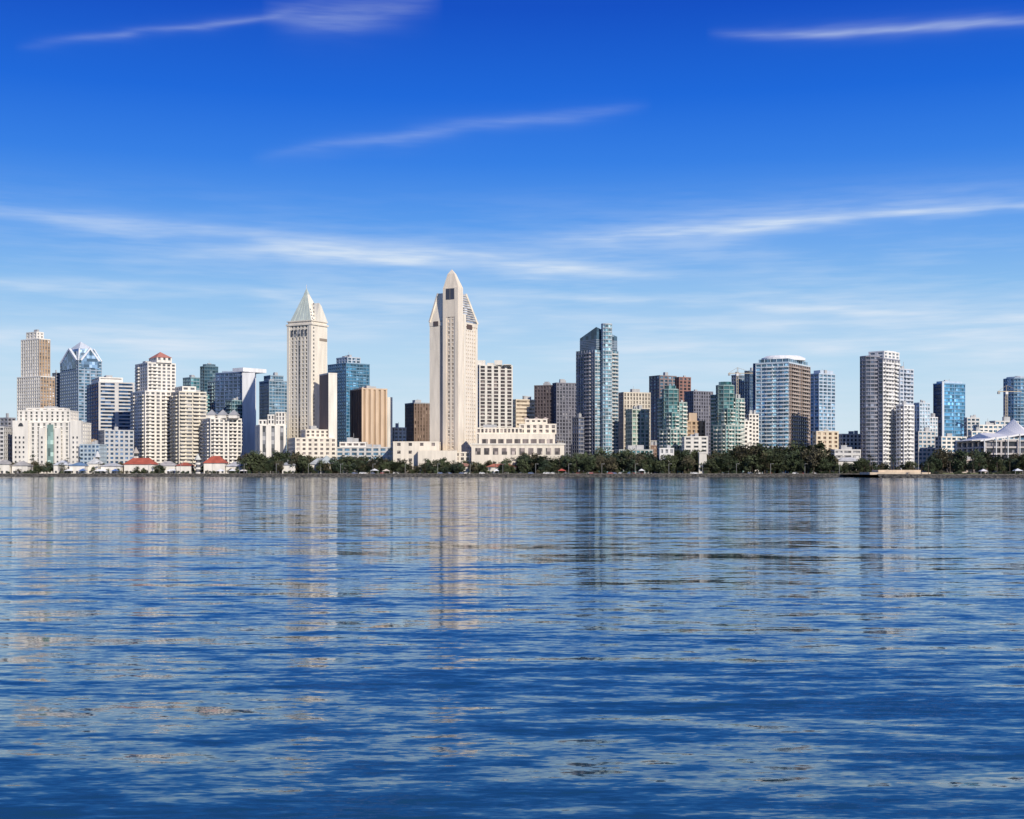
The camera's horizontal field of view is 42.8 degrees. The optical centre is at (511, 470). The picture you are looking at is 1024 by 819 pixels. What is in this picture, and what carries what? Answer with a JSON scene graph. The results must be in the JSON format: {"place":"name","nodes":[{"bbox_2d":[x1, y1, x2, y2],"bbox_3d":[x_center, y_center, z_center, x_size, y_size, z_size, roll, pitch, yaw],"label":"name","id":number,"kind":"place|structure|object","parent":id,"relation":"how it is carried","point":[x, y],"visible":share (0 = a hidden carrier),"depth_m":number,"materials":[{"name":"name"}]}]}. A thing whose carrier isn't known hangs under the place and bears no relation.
{"place":"outdoors","nodes":[
{"label":"outdoors","id":0,"kind":"place"},
{"bbox_2d":[17,329,54,420],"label":"apartment tower","id":1,"kind":"structure","parent":0,"point":[35,384],"depth_m":1310.04,"materials":[{"name":"beige concrete"}]},
{"bbox_2d":[18,333,53,409],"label":"windows","id":2,"kind":"structure","parent":1,"relation":"in","point":[31,333],"depth_m":1310.52,"materials":[{"name":"grey glass"}]},
{"bbox_2d":[12,406,90,472],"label":"harborfront hotel","id":3,"kind":"structure","parent":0,"point":[53,434],"depth_m":1074.88,"materials":[{"name":"white concrete"}]},
{"bbox_2d":[20,409,77,472],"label":"windows","id":4,"kind":"structure","parent":3,"relation":"in","point":[28,409],"depth_m":1075.38,"materials":[{"name":"grey glass"}]},
{"bbox_2d":[52,370,59,407],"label":"office tower","id":5,"kind":"structure","parent":0,"point":[56,375],"depth_m":1451.93,"materials":[{"name":"grey glass"}]},
{"bbox_2d":[60,342,101,421],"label":"diamond crown office tower","id":6,"kind":"structure","parent":0,"point":[80,365],"depth_m":1410.42,"materials":[{"name":"blue glass"}]},
{"bbox_2d":[61,361,100,420],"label":"windows","id":7,"kind":"structure","parent":6,"relation":"in","point":[80,419],"depth_m":1407.02,"materials":[{"name":"blue glass"}]},
{"bbox_2d":[130,352,207,472],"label":"red roof condominium tower","id":8,"kind":"structure","parent":0,"point":[167,415],"depth_m":1124.30,"materials":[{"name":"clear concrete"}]},
{"bbox_2d":[133,357,205,471],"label":"windows","id":9,"kind":"structure","parent":8,"relation":"in","point":[158,400],"depth_m":1122.32,"materials":[{"name":"grey glass"}]},
{"bbox_2d":[200,363,217,393],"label":"teal glass tower","id":10,"kind":"structure","parent":0,"point":[208,371],"depth_m":1321.91,"materials":[{"name":"glass"}]},
{"bbox_2d":[207,378,214,411],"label":"teal glass tower","id":11,"kind":"structure","parent":0,"point":[211,388],"depth_m":1267.63,"materials":[{"name":"glass"}]},
{"bbox_2d":[200,410,241,472],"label":"gabled condominium block","id":12,"kind":"structure","parent":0,"point":[221,433],"depth_m":1102.05,"materials":[{"name":"white concrete"}]},
{"bbox_2d":[208,419,240,463],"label":"windows","id":13,"kind":"structure","parent":12,"relation":"in","point":[212,420],"depth_m":1101.96,"materials":[{"name":"grey glass"}]},
{"bbox_2d":[255,412,286,472],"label":"white hotel block","id":14,"kind":"structure","parent":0,"point":[270,435],"depth_m":1075.17,"materials":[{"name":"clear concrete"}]},
{"bbox_2d":[263,426,282,472],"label":"windows","id":15,"kind":"structure","parent":14,"relation":"in","point":[264,427],"depth_m":1074.07,"materials":[{"name":"grey glass"}]},
{"bbox_2d":[259,379,286,450],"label":"office tower","id":16,"kind":"structure","parent":0,"point":[272,396],"depth_m":1266.85,"materials":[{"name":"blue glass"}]},
{"bbox_2d":[261,381,286,450],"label":"windows","id":17,"kind":"structure","parent":16,"relation":"in","point":[272,386],"depth_m":1266.18,"materials":[{"name":"blue glass"}]},
{"bbox_2d":[328,352,369,446],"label":"blue glass tower","id":18,"kind":"structure","parent":0,"point":[351,371],"depth_m":1307.88,"materials":[{"name":"glass"}]},
{"bbox_2d":[329,364,368,446],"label":"windows","id":19,"kind":"structure","parent":18,"relation":"in","point":[354,365],"depth_m":1308.61,"materials":[{"name":"teal glass"}]},
{"bbox_2d":[350,386,391,446],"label":"tan ribbed tower","id":20,"kind":"structure","parent":0,"point":[370,414],"depth_m":1127.12,"materials":[{"name":"paint"}]},
{"bbox_2d":[363,389,384,446],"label":"windows","id":21,"kind":"structure","parent":20,"relation":"in","point":[363,389],"depth_m":1123.96,"materials":[{"name":"glass"}]},
{"bbox_2d":[429,270,477,462],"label":"chisel top hotel tower","id":22,"kind":"structure","parent":0,"point":[453,323],"depth_m":1066.79,"materials":[{"name":"white concrete"}]},
{"bbox_2d":[448,317,453,450],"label":"windows","id":23,"kind":"structure","parent":22,"relation":"in","point":[448,317],"depth_m":1062.07,"materials":[{"name":"grey glass"}]},
{"bbox_2d":[0,477,1023,818],"bbox_3d":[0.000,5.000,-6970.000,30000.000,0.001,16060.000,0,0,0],"label":"bay water","id":24,"kind":"structure","parent":0,"point":[510,647],"depth_m":36.63,"materials":[{"name":"blue liquid"}]},
{"bbox_2d":[0,474,1023,477],"bbox_3d":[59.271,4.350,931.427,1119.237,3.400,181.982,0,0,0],"label":"riprap shoreline","id":25,"kind":"structure","parent":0,"point":[531,475],"depth_m":990.44,"materials":[{"name":"stone"}]},
{"bbox_2d":[0,0,1023,433],"label":"sky","id":26,"kind":"structure","parent":0,"point":[725,186],"materials":[{"name":"blue"}]},
{"bbox_2d":[572,323,618,473],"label":"slanted top glass tower","id":27,"kind":"structure","parent":0,"point":[595,422],"depth_m":1134.64,"materials":[{"name":"glass"}]},
{"bbox_2d":[573,350,594,471],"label":"windows","id":28,"kind":"structure","parent":27,"relation":"in","point":[586,351],"depth_m":1137.77,"materials":[{"name":"blue glass"}]},
{"bbox_2d":[602,325,609,472],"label":"windows","id":29,"kind":"structure","parent":27,"relation":"in","point":[603,333],"depth_m":1130.29,"materials":[{"name":"blue glass"}]},
{"bbox_2d":[595,350,617,453],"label":"windows","id":30,"kind":"structure","parent":27,"relation":"in","point":[595,350],"depth_m":1134.16,"materials":[{"name":"blue glass"}]},
{"bbox_2d":[649,372,690,439],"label":"brown brick tower","id":31,"kind":"structure","parent":0,"point":[658,384],"depth_m":1357.52,"materials":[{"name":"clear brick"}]},
{"bbox_2d":[650,376,674,438],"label":"windows","id":32,"kind":"structure","parent":31,"relation":"in","point":[657,376],"depth_m":1356.42,"materials":[{"name":"black glass"}]},
{"bbox_2d":[657,386,687,473],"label":"green glass condominium tower","id":33,"kind":"structure","parent":0,"point":[672,418],"depth_m":1091.55,"materials":[{"name":"glass"}]},
{"bbox_2d":[658,390,685,471],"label":"windows","id":34,"kind":"structure","parent":33,"relation":"in","point":[666,391],"depth_m":1091.25,"materials":[{"name":"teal glass"}]},
{"bbox_2d":[684,389,712,454],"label":"office tower","id":35,"kind":"structure","parent":0,"point":[698,402],"depth_m":1306.86,"materials":[{"name":"grey concrete"}]},
{"bbox_2d":[685,392,711,454],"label":"windows","id":36,"kind":"structure","parent":35,"relation":"in","point":[687,392],"depth_m":1307.65,"materials":[{"name":"grey glass"}]},
{"bbox_2d":[710,382,744,473],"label":"green glass condominium tower","id":37,"kind":"structure","parent":0,"point":[727,415],"depth_m":1092.12,"materials":[{"name":"glass"}]},
{"bbox_2d":[711,386,742,471],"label":"windows","id":38,"kind":"structure","parent":37,"relation":"in","point":[726,400],"depth_m":1091.51,"materials":[{"name":"teal glass"}]},
{"bbox_2d":[731,368,743,397],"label":"office tower","id":39,"kind":"structure","parent":0,"point":[740,384],"depth_m":1343.97,"materials":[{"name":"glass"}]},
{"bbox_2d":[753,355,810,473],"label":"curved cap residential tower","id":40,"kind":"structure","parent":0,"point":[782,395],"depth_m":1140.83,"materials":[{"name":"white concrete"}]},
{"bbox_2d":[756,363,788,471],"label":"windows","id":41,"kind":"structure","parent":40,"relation":"in","point":[785,364],"depth_m":1138.05,"materials":[{"name":"blue glass"}]},
{"bbox_2d":[789,363,809,471],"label":"windows","id":42,"kind":"structure","parent":40,"relation":"in","point":[789,363],"depth_m":1156.25,"materials":[{"name":"blue glass"}]},
{"bbox_2d":[811,370,834,446],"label":"striped glass tower","id":43,"kind":"structure","parent":0,"point":[822,398],"depth_m":1256.10,"materials":[{"name":"paint"}]},
{"bbox_2d":[811,374,833,446],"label":"windows","id":44,"kind":"structure","parent":43,"relation":"in","point":[820,375],"depth_m":1255.10,"materials":[{"name":"blue glass"}]},
{"bbox_2d":[860,351,914,469],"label":"waterfront condominium tower","id":45,"kind":"structure","parent":0,"point":[887,405],"depth_m":1063.36,"materials":[{"name":"white concrete"}]},
{"bbox_2d":[861,357,882,468],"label":"windows","id":46,"kind":"structure","parent":45,"relation":"in","point":[864,358],"depth_m":1063.37,"materials":[{"name":"grey glass"}]},
{"bbox_2d":[883,359,898,467],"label":"windows","id":47,"kind":"structure","parent":45,"relation":"in","point":[883,359],"depth_m":1068.57,"materials":[{"name":"grey glass"}]},
{"bbox_2d":[897,406,912,467],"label":"windows","id":48,"kind":"structure","parent":45,"relation":"in","point":[897,406],"depth_m":1060.78,"materials":[{"name":"grey glass"}]},
{"bbox_2d":[914,400,929,430],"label":"pale apartment block","id":49,"kind":"structure","parent":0,"point":[921,414],"depth_m":1203.91,"materials":[{"name":"white concrete"}]},
{"bbox_2d":[933,380,964,436],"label":"blue glass hotel tower","id":50,"kind":"structure","parent":0,"point":[949,404],"depth_m":1236.47,"materials":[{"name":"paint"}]},
{"bbox_2d":[934,384,940,435],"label":"windows","id":51,"kind":"structure","parent":50,"relation":"in","point":[938,385],"depth_m":1235.64,"materials":[{"name":"blue glass"}]},
{"bbox_2d":[944,384,963,436],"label":"windows","id":52,"kind":"structure","parent":50,"relation":"in","point":[959,394],"depth_m":1238.36,"materials":[{"name":"blue glass"}]},
{"bbox_2d":[1003,376,1023,439],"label":"round glass tower","id":53,"kind":"structure","parent":0,"point":[1015,406],"depth_m":1243.19,"materials":[{"name":"glass"}]},
{"bbox_2d":[1005,379,1022,439],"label":"windows","id":54,"kind":"structure","parent":53,"relation":"in","point":[1008,380],"depth_m":1243.20,"materials":[{"name":"blue glass"}]},
{"label":"city ground","id":55,"kind":"structure","parent":0,"visible":0},
{"bbox_2d":[88,383,98,438],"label":"piers","id":56,"kind":"structure","parent":55,"relation":"on","point":[93,407],"depth_m":1222.34,"materials":[{"name":"paint"}]},
{"bbox_2d":[98,431,133,462],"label":"piers","id":57,"kind":"structure","parent":55,"relation":"on","point":[103,437],"depth_m":1096.13,"materials":[{"name":"paint"}]},
{"bbox_2d":[98,433,132,463],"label":"floor bands","id":58,"kind":"object","parent":57,"relation":"attached to","point":[117,446],"visible":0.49,"depth_m":1096.99,"materials":[{"name":"paint"}]},
{"bbox_2d":[105,431,132,462],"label":"windows","id":59,"kind":"structure","parent":57,"relation":"attached to","point":[116,449],"depth_m":1097.07,"materials":[{"name":"blue glass"}]},
{"bbox_2d":[99,383,134,429],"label":"piers","id":60,"kind":"structure","parent":55,"relation":"on","point":[116,404],"depth_m":1207.50,"materials":[{"name":"paint"}]},
{"bbox_2d":[87,383,132,438],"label":"windows","id":61,"kind":"structure","parent":60,"relation":"attached to","point":[113,409],"depth_m":1210.14,"materials":[{"name":"blue glass"}]},
{"bbox_2d":[101,385,132,429],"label":"floor bands","id":62,"kind":"object","parent":60,"relation":"attached to","point":[114,407],"visible":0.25,"depth_m":1206.26,"materials":[{"name":"paint"}]},
{"bbox_2d":[124,457,157,472],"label":"waterfront cottage","id":63,"kind":"structure","parent":55,"relation":"on","point":[130,465],"depth_m":1030.00,"materials":[{"name":"paint"}]},
{"bbox_2d":[203,455,227,472],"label":"waterfront cottage","id":64,"kind":"structure","parent":55,"relation":"on","point":[214,463],"depth_m":1028.00,"materials":[{"name":"paint"}]},
{"bbox_2d":[215,373,241,412],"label":"piers","id":65,"kind":"structure","parent":55,"relation":"on","point":[224,390],"depth_m":1209.53,"materials":[{"name":"paint"}]},
{"bbox_2d":[216,373,240,412],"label":"windows","id":66,"kind":"structure","parent":65,"relation":"attached to","point":[226,389],"depth_m":1208.45,"materials":[{"name":"blue glass"}]},
{"bbox_2d":[216,376,240,413],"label":"floor bands","id":67,"kind":"object","parent":65,"relation":"attached to","point":[227,391],"visible":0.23,"depth_m":1208.43,"materials":[{"name":"paint"}]},
{"bbox_2d":[225,397,241,418],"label":"teal glass tower","id":68,"kind":"structure","parent":55,"relation":"on","point":[235,404],"depth_m":1194.09,"materials":[{"name":"paint"}]},
{"bbox_2d":[242,373,254,472],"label":"end wall","id":69,"kind":"structure","parent":55,"relation":"on","point":[248,412],"depth_m":1196.00,"materials":[{"name":"paint"}]},
{"bbox_2d":[286,285,336,446],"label":"pyramid roof hotel tower","id":70,"kind":"structure","parent":55,"relation":"on","point":[311,391],"depth_m":1090.70,"materials":[{"name":"paint"}]},
{"bbox_2d":[292,325,306,436],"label":"windows","id":71,"kind":"structure","parent":70,"relation":"in","point":[302,325],"depth_m":1093.65,"materials":[{"name":"grey glass"}]},
{"bbox_2d":[287,426,392,472],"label":"hotel podium","id":72,"kind":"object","parent":55,"relation":"on","point":[314,441],"visible":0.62,"depth_m":1061.88,"materials":[{"name":"beige concrete"}]},
{"bbox_2d":[297,431,364,457],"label":"windows","id":73,"kind":"structure","parent":72,"relation":"in","point":[327,440],"depth_m":1057.42,"materials":[{"name":"grey glass"}]},
{"bbox_2d":[337,448,392,471],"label":"windows","id":74,"kind":"structure","parent":72,"relation":"in","point":[338,449],"depth_m":1062.59,"materials":[{"name":"grey glass"}]},
{"bbox_2d":[405,400,429,440],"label":"brown office tower","id":75,"kind":"structure","parent":55,"relation":"on","point":[417,419],"depth_m":1255.27,"materials":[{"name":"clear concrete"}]},
{"bbox_2d":[415,404,429,440],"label":"windows","id":76,"kind":"structure","parent":75,"relation":"in","point":[415,404],"depth_m":1254.18,"materials":[{"name":"brown glass"}]},
{"bbox_2d":[393,441,470,472],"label":"hotel podium","id":77,"kind":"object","parent":55,"relation":"on","point":[415,453],"visible":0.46,"depth_m":1039.96,"materials":[{"name":"beige concrete"}]},
{"bbox_2d":[478,360,512,442],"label":"punched window hotel tower","id":78,"kind":"structure","parent":55,"relation":"on","point":[495,392],"depth_m":1185.31,"materials":[{"name":"white concrete"}]},
{"bbox_2d":[481,366,510,427],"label":"windows","id":79,"kind":"structure","parent":78,"relation":"in","point":[488,367],"depth_m":1185.98,"materials":[{"name":"grey glass"}]},
{"bbox_2d":[0,473,1023,474],"bbox_3d":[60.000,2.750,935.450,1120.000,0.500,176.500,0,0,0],"label":"seawall","id":80,"kind":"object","parent":55,"relation":"on","point":[336,473],"visible":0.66,"depth_m":1007.65,"materials":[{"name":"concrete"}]},
{"bbox_2d":[7,469,1023,473],"bbox_3d":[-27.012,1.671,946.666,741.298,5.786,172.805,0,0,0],"label":"shoreline shrubs","id":81,"kind":"object","parent":55,"relation":"on","point":[674,472],"visible":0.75,"depth_m":998.50,"materials":[{"name":"green plant"}]},
{"bbox_2d":[10,440,1023,473],"bbox_3d":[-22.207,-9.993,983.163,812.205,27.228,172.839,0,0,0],"label":"waterfront trees","id":82,"kind":"object","parent":55,"relation":"on","point":[794,457],"visible":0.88,"depth_m":999.47,"materials":[{"name":"green plant"}]},
{"bbox_2d":[470,417,565,473],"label":"hotel podium","id":83,"kind":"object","parent":55,"relation":"on","point":[529,437],"visible":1,"depth_m":1035.70,"materials":[{"name":"paint"}]},
{"bbox_2d":[477,420,554,432],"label":"windows","id":84,"kind":"structure","parent":83,"relation":"in","point":[522,426],"depth_m":1044.59,"materials":[{"name":"grey glass"}]},
{"bbox_2d":[482,439,552,442],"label":"tier windows","id":85,"kind":"structure","parent":83,"relation":"in","point":[483,440],"depth_m":1035.70,"materials":[{"name":"grey glass"}]},
{"bbox_2d":[30,454,1011,473],"bbox_3d":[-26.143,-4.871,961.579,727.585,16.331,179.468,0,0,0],"label":"palm trees","id":86,"kind":"object","parent":55,"relation":"on","point":[898,459],"visible":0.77,"depth_m":1005.82,"materials":[{"name":"green plant"}]},
{"bbox_2d":[534,386,552,423],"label":"piers","id":87,"kind":"structure","parent":55,"relation":"on","point":[546,403],"depth_m":1252.24,"materials":[{"name":"paint"}]},
{"bbox_2d":[535,386,550,422],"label":"windows","id":88,"kind":"structure","parent":87,"relation":"attached to","point":[542,402],"depth_m":1254.88,"materials":[{"name":"black glass"}]},
{"bbox_2d":[552,384,574,455],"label":"high-rise tower","id":89,"kind":"structure","parent":55,"relation":"on","point":[555,406],"depth_m":1247.17,"materials":[{"name":"paint"}]},
{"bbox_2d":[554,386,575,454],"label":"floor bands","id":90,"kind":"object","parent":89,"relation":"attached to","point":[564,415],"visible":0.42,"depth_m":1247.55,"materials":[{"name":"paint"}]},
{"bbox_2d":[557,384,575,455],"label":"windows","id":91,"kind":"structure","parent":89,"relation":"attached to","point":[566,413],"depth_m":1248.09,"materials":[{"name":"grey glass"}]},
{"bbox_2d":[619,393,650,448],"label":"high-rise tower","id":92,"kind":"structure","parent":55,"relation":"on","point":[621,421],"depth_m":1185.24,"materials":[{"name":"paint"}]},
{"bbox_2d":[624,393,649,448],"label":"windows","id":93,"kind":"structure","parent":92,"relation":"attached to","point":[636,405],"depth_m":1183.89,"materials":[{"name":"grey glass"}]},
{"bbox_2d":[625,403,648,448],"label":"green glass midrise","id":94,"kind":"structure","parent":55,"relation":"on","point":[637,424],"depth_m":1124.49,"materials":[{"name":"glass"}]},
{"bbox_2d":[626,410,647,448],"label":"windows","id":95,"kind":"structure","parent":94,"relation":"in","point":[634,411],"depth_m":1124.51,"materials":[{"name":"teal glass"}]},
{"bbox_2d":[687,413,705,435],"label":"tan midrise","id":96,"kind":"structure","parent":55,"relation":"on","point":[695,423],"depth_m":1113.99,"materials":[{"name":"beige concrete"}]},
{"bbox_2d":[744,368,752,418],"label":"office tower","id":97,"kind":"structure","parent":55,"relation":"on","point":[748,387],"depth_m":1322.48,"materials":[{"name":"glass"}]},
{"bbox_2d":[745,410,758,472],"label":"stepped white midrise","id":98,"kind":"structure","parent":55,"relation":"on","point":[751,429],"depth_m":1132.48,"materials":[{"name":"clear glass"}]},
{"bbox_2d":[812,425,838,451],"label":"cream low rise","id":99,"kind":"structure","parent":55,"relation":"on","point":[828,438],"depth_m":1084.03,"materials":[{"name":"beige concrete"}]},
{"bbox_2d":[914,432,934,471],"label":"piers","id":100,"kind":"structure","parent":55,"relation":"on","point":[922,446],"depth_m":1123.16,"materials":[{"name":"paint"}]},
{"bbox_2d":[915,432,933,471],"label":"windows","id":101,"kind":"structure","parent":100,"relation":"attached to","point":[920,433],"depth_m":1123.02,"materials":[{"name":"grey glass"}]},
{"bbox_2d":[915,435,934,469],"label":"floor bands","id":102,"kind":"object","parent":100,"relation":"attached to","point":[923,448],"visible":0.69,"depth_m":1122.40,"materials":[{"name":"paint"}]},
{"bbox_2d":[860,470,1020,474],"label":"point terrace","id":103,"kind":"structure","parent":55,"relation":"on","point":[874,472],"depth_m":890.00,"materials":[{"name":"paint"}]},
{"bbox_2d":[957,419,1023,472],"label":"convention center","id":104,"kind":"structure","parent":55,"relation":"on","point":[1013,428],"depth_m":961.50,"materials":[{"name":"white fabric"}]},
{"bbox_2d":[960,442,1023,472],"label":"windows","id":105,"kind":"structure","parent":104,"relation":"in","point":[993,450],"depth_m":961.61,"materials":[{"name":"grey glass"}]},
{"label":"piers","id":106,"kind":"object","parent":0,"visible":0},
{"bbox_2d":[513,400,533,427],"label":"windows","id":107,"kind":"structure","parent":106,"relation":"attached to","point":[522,412],"depth_m":1213.98,"materials":[{"name":"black glass"}]},
{"bbox_2d":[513,402,533,427],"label":"floor bands","id":108,"kind":"object","parent":106,"relation":"attached to","point":[522,411],"visible":0.2,"depth_m":1212.85,"materials":[{"name":"paint"}]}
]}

